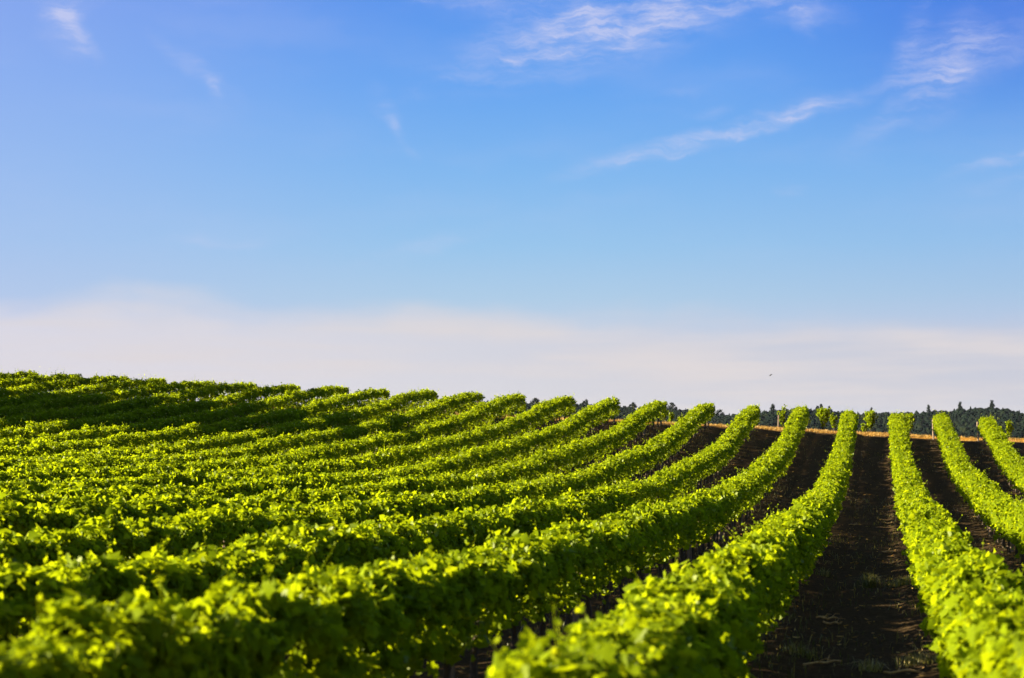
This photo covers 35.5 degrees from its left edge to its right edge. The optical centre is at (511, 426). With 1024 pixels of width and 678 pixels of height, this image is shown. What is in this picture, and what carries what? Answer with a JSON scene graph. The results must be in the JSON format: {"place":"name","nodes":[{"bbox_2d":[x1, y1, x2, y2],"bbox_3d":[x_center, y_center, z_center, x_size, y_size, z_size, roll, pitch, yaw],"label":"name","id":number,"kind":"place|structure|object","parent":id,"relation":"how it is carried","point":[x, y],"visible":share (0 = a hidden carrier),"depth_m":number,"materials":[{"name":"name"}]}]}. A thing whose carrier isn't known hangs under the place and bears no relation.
{"place":"outdoors","nodes":[
{"label":"outdoors","id":0,"kind":"place"},
{"bbox_2d":[0,400,1023,677],"bbox_3d":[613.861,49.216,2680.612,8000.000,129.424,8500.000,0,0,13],"label":"ground","id":1,"kind":"structure","parent":0,"point":[814,452],"depth_m":37.55,"materials":[{"name":"brown soil"}]},
{"bbox_2d":[0,366,38,396],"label":"vine row","id":2,"kind":"object","parent":1,"relation":"on","point":[19,374],"visible":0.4,"depth_m":88.37,"materials":[{"name":"green plant"}]},
{"bbox_2d":[0,369,81,397],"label":"vine row","id":3,"kind":"object","parent":1,"relation":"on","point":[5,383],"visible":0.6,"depth_m":85.22,"materials":[{"name":"green plant"}]},
{"bbox_2d":[0,372,128,403],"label":"vine row","id":4,"kind":"object","parent":1,"relation":"on","point":[50,386],"visible":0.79,"depth_m":82.58,"materials":[{"name":"green plant"}]},
{"bbox_2d":[0,370,167,419],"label":"vine row","id":5,"kind":"object","parent":1,"relation":"on","point":[28,397],"visible":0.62,"depth_m":80.22,"materials":[{"name":"green plant"}]},
{"bbox_2d":[0,378,216,427],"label":"vine row","id":6,"kind":"object","parent":1,"relation":"on","point":[89,399],"visible":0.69,"depth_m":76.17,"materials":[{"name":"green plant"}]},
{"bbox_2d":[0,380,256,436],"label":"vine row","id":7,"kind":"object","parent":1,"relation":"on","point":[192,393],"visible":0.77,"depth_m":73.88,"materials":[{"name":"green plant"}]},
{"bbox_2d":[0,382,300,440],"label":"vine row","id":8,"kind":"object","parent":1,"relation":"on","point":[35,429],"visible":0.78,"depth_m":70.36,"materials":[{"name":"green plant"}]},
{"bbox_2d":[0,384,348,456],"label":"vine row","id":9,"kind":"object","parent":1,"relation":"on","point":[204,417],"visible":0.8,"depth_m":69.96,"materials":[{"name":"green plant"}]},
{"bbox_2d":[0,387,390,458],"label":"vine row","id":10,"kind":"object","parent":1,"relation":"on","point":[332,404],"visible":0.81,"depth_m":64.39,"materials":[{"name":"green plant"}]},
{"bbox_2d":[0,386,438,464],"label":"vine row","id":11,"kind":"object","parent":1,"relation":"on","point":[401,402],"visible":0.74,"depth_m":64.94,"materials":[{"name":"green plant"}]},
{"bbox_2d":[0,390,485,471],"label":"vine row","id":12,"kind":"object","parent":1,"relation":"on","point":[397,423],"visible":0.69,"depth_m":60.02,"materials":[{"name":"green plant"}]},
{"bbox_2d":[0,391,526,483],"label":"vine row","id":13,"kind":"object","parent":1,"relation":"on","point":[476,415],"visible":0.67,"depth_m":55.71,"materials":[{"name":"green plant"}]},
{"bbox_2d":[0,393,576,494],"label":"vine row","id":14,"kind":"object","parent":1,"relation":"on","point":[543,412],"visible":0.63,"depth_m":52.84,"materials":[{"name":"green plant"}]},
{"bbox_2d":[0,395,620,507],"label":"vine row","id":15,"kind":"object","parent":1,"relation":"on","point":[578,424],"visible":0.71,"depth_m":45.70,"materials":[{"name":"green plant"}]},
{"bbox_2d":[0,399,667,540],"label":"vine row","id":16,"kind":"object","parent":1,"relation":"on","point":[22,519],"visible":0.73,"depth_m":35.31,"materials":[{"name":"green plant"}]},
{"bbox_2d":[0,400,715,571],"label":"vine row","id":17,"kind":"object","parent":1,"relation":"on","point":[224,525],"visible":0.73,"depth_m":25.16,"materials":[{"name":"green plant"}]},
{"bbox_2d":[0,404,760,652],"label":"vine row","id":18,"kind":"object","parent":1,"relation":"on","point":[110,578],"visible":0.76,"depth_m":18.42,"materials":[{"name":"green plant"}]},
{"bbox_2d":[0,404,811,677],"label":"vine row","id":19,"kind":"object","parent":1,"relation":"on","point":[379,618],"visible":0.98,"depth_m":12.51,"materials":[{"name":"green plant"}]},
{"bbox_2d":[531,398,539,403],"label":"tree","id":20,"kind":"object","parent":1,"relation":"on","point":[536,400],"visible":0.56,"depth_m":1231.85,"materials":[{"name":"green plant"}]},
{"bbox_2d":[629,402,637,409],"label":"tree","id":21,"kind":"object","parent":1,"relation":"on","point":[633,405],"visible":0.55,"depth_m":1214.76,"materials":[{"name":"green plant"}]},
{"bbox_2d":[275,407,1023,441],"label":"dry grass","id":22,"kind":"structure","parent":1,"relation":"on","point":[827,430],"depth_m":89.95,"materials":[{"name":"plant"}]},
{"bbox_2d":[667,411,674,422],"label":"grapevine","id":23,"kind":"object","parent":1,"relation":"on","point":[671,416],"visible":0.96,"depth_m":96.72,"materials":[{"name":"green plant"}]},
{"bbox_2d":[667,402,677,409],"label":"tree","id":24,"kind":"object","parent":1,"relation":"on","point":[672,405],"visible":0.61,"depth_m":1208.56,"materials":[{"name":"green plant"}]},
{"bbox_2d":[486,409,859,677],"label":"vine row","id":25,"kind":"object","parent":1,"relation":"on","point":[716,614],"visible":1,"depth_m":12.26,"materials":[{"name":"green plant"}]},
{"bbox_2d":[716,409,724,415],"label":"tree","id":26,"kind":"object","parent":1,"relation":"on","point":[719,411],"visible":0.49,"depth_m":1199.27,"materials":[{"name":"green plant"}]},
{"bbox_2d":[448,400,1023,438],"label":"forest","id":27,"kind":"object","parent":1,"relation":"on","point":[964,421],"visible":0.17,"depth_m":1039.71,"materials":[{"name":"green plant"}]},
{"bbox_2d":[478,424,1020,677],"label":"weeds","id":28,"kind":"object","parent":1,"relation":"on","point":[833,539],"visible":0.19,"depth_m":28.46,"materials":[{"name":"green plant"}]},
{"bbox_2d":[777,404,786,426],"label":"grapevine","id":29,"kind":"object","parent":1,"relation":"on","point":[782,417],"visible":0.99,"depth_m":96.22,"materials":[{"name":"green plant"}]},
{"bbox_2d":[778,635,826,660],"bbox_3d":[3.671,2.761,19.979,0.876,0.299,0.913,0,0,31],"label":"grass tuft","id":30,"kind":"object","parent":1,"relation":"on","point":[801,652],"visible":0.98,"depth_m":19.89,"materials":[{"name":"green plant"}]},
{"bbox_2d":[803,655,841,665],"bbox_3d":[3.704,2.777,18.971,0.479,0.115,0.272,0,0,-36],"label":"vine cutting","id":31,"kind":"object","parent":1,"relation":"on","point":[819,662],"visible":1,"depth_m":18.96,"materials":[{"name":"wood"}]},
{"bbox_2d":[815,407,830,429],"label":"grapevine","id":32,"kind":"object","parent":1,"relation":"on","point":[823,414],"visible":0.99,"depth_m":96.12,"materials":[{"name":"green plant"}]},
{"bbox_2d":[815,566,834,577],"bbox_3d":[6.236,2.973,32.510,1.260,0.284,0.785,0,0,33],"label":"grass tuft","id":33,"kind":"object","parent":1,"relation":"on","point":[826,573],"visible":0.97,"depth_m":32.43,"materials":[{"name":"green plant"}]},
{"bbox_2d":[816,613,838,619],"bbox_3d":[4.833,2.889,24.351,0.396,0.112,0.207,0,0,31],"label":"vine cutting","id":34,"kind":"object","parent":1,"relation":"on","point":[824,617],"visible":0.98,"depth_m":24.35,"materials":[{"name":"wood"}]},
{"bbox_2d":[829,413,837,430],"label":"grapevine","id":35,"kind":"object","parent":1,"relation":"on","point":[832,419],"visible":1,"depth_m":94.89,"materials":[{"name":"green plant"}]},
{"bbox_2d":[823,618,843,624],"bbox_3d":[4.747,2.883,23.628,0.298,0.111,0.234,0,0,-1],"label":"vine cutting","id":36,"kind":"object","parent":1,"relation":"on","point":[834,622],"visible":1,"depth_m":23.63,"materials":[{"name":"wood"}]},
{"bbox_2d":[860,423,867,431],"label":"grapevine","id":37,"kind":"object","parent":1,"relation":"on","point":[863,427],"visible":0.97,"depth_m":94.28,"materials":[{"name":"green plant"}]},
{"bbox_2d":[842,656,889,672],"bbox_3d":[4.333,2.810,18.996,0.896,0.217,1.254,0,0,34],"label":"grass tuft","id":38,"kind":"object","parent":1,"relation":"on","point":[871,666],"visible":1,"depth_m":18.95,"materials":[{"name":"green plant"}]},
{"bbox_2d":[837,571,897,587],"bbox_3d":[6.654,2.896,30.480,1.662,0.402,1.470,0,0,-17],"label":"grass tuft","id":39,"kind":"object","parent":1,"relation":"on","point":[870,581],"visible":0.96,"depth_m":30.47,"materials":[{"name":"green plant"}]},
{"bbox_2d":[863,409,878,431],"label":"grapevine","id":40,"kind":"object","parent":1,"relation":"on","point":[869,418],"visible":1,"depth_m":95.49,"materials":[{"name":"green plant"}]},
{"bbox_2d":[882,574,913,587],"bbox_3d":[7.416,2.962,30.906,1.148,0.312,0.941,0,0,-16],"label":"grass tuft","id":41,"kind":"object","parent":1,"relation":"on","point":[905,581],"visible":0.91,"depth_m":30.87,"materials":[{"name":"green plant"}]},
{"bbox_2d":[883,663,923,673],"bbox_3d":[4.581,2.824,18.594,0.627,0.108,0.254,0,0,-7],"label":"vine cutting","id":42,"kind":"object","parent":1,"relation":"on","point":[903,670],"visible":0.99,"depth_m":18.56,"materials":[{"name":"wood"}]},
{"bbox_2d":[905,412,914,433],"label":"grapevine","id":43,"kind":"object","parent":1,"relation":"on","point":[910,420],"visible":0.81,"depth_m":94.50,"materials":[{"name":"green plant"}]},
{"bbox_2d":[894,648,936,668],"bbox_3d":[4.983,2.798,19.389,0.811,0.265,0.859,0,0,13],"label":"grass tuft","id":44,"kind":"object","parent":1,"relation":"on","point":[914,660],"visible":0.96,"depth_m":19.36,"materials":[{"name":"green plant"}]},
{"bbox_2d":[887,410,1023,677],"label":"vine row","id":45,"kind":"object","parent":1,"relation":"on","point":[971,598],"visible":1,"depth_m":15.18,"materials":[{"name":"green plant"}]},
{"bbox_2d":[932,411,1023,563],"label":"vine row","id":46,"kind":"object","parent":1,"relation":"on","point":[996,509],"visible":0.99,"depth_m":48.80,"materials":[{"name":"green plant"}]},
{"bbox_2d":[987,400,994,408],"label":"conifer tree","id":47,"kind":"object","parent":1,"relation":"on","point":[991,404],"visible":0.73,"depth_m":1156.03,"materials":[{"name":"green plant"}]},
{"bbox_2d":[977,414,1023,497],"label":"vine row","id":48,"kind":"object","parent":1,"relation":"on","point":[1008,458],"visible":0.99,"depth_m":70.37,"materials":[{"name":"green plant"}]},
{"bbox_2d":[1005,420,1013,437],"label":"grapevine","id":49,"kind":"object","parent":1,"relation":"on","point":[1009,426],"visible":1,"depth_m":93.81,"materials":[{"name":"green plant"}]},
{"bbox_2d":[0,0,1023,415],"label":"sky","id":50,"kind":"structure","parent":0,"point":[683,203],"materials":[{"name":"blue"}]},
{"bbox_2d":[458,433,1023,675],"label":"straw","id":51,"kind":"object","parent":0,"point":[833,543],"visible":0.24,"depth_m":32.33,"materials":[{"name":"brown plant"}]}
]}

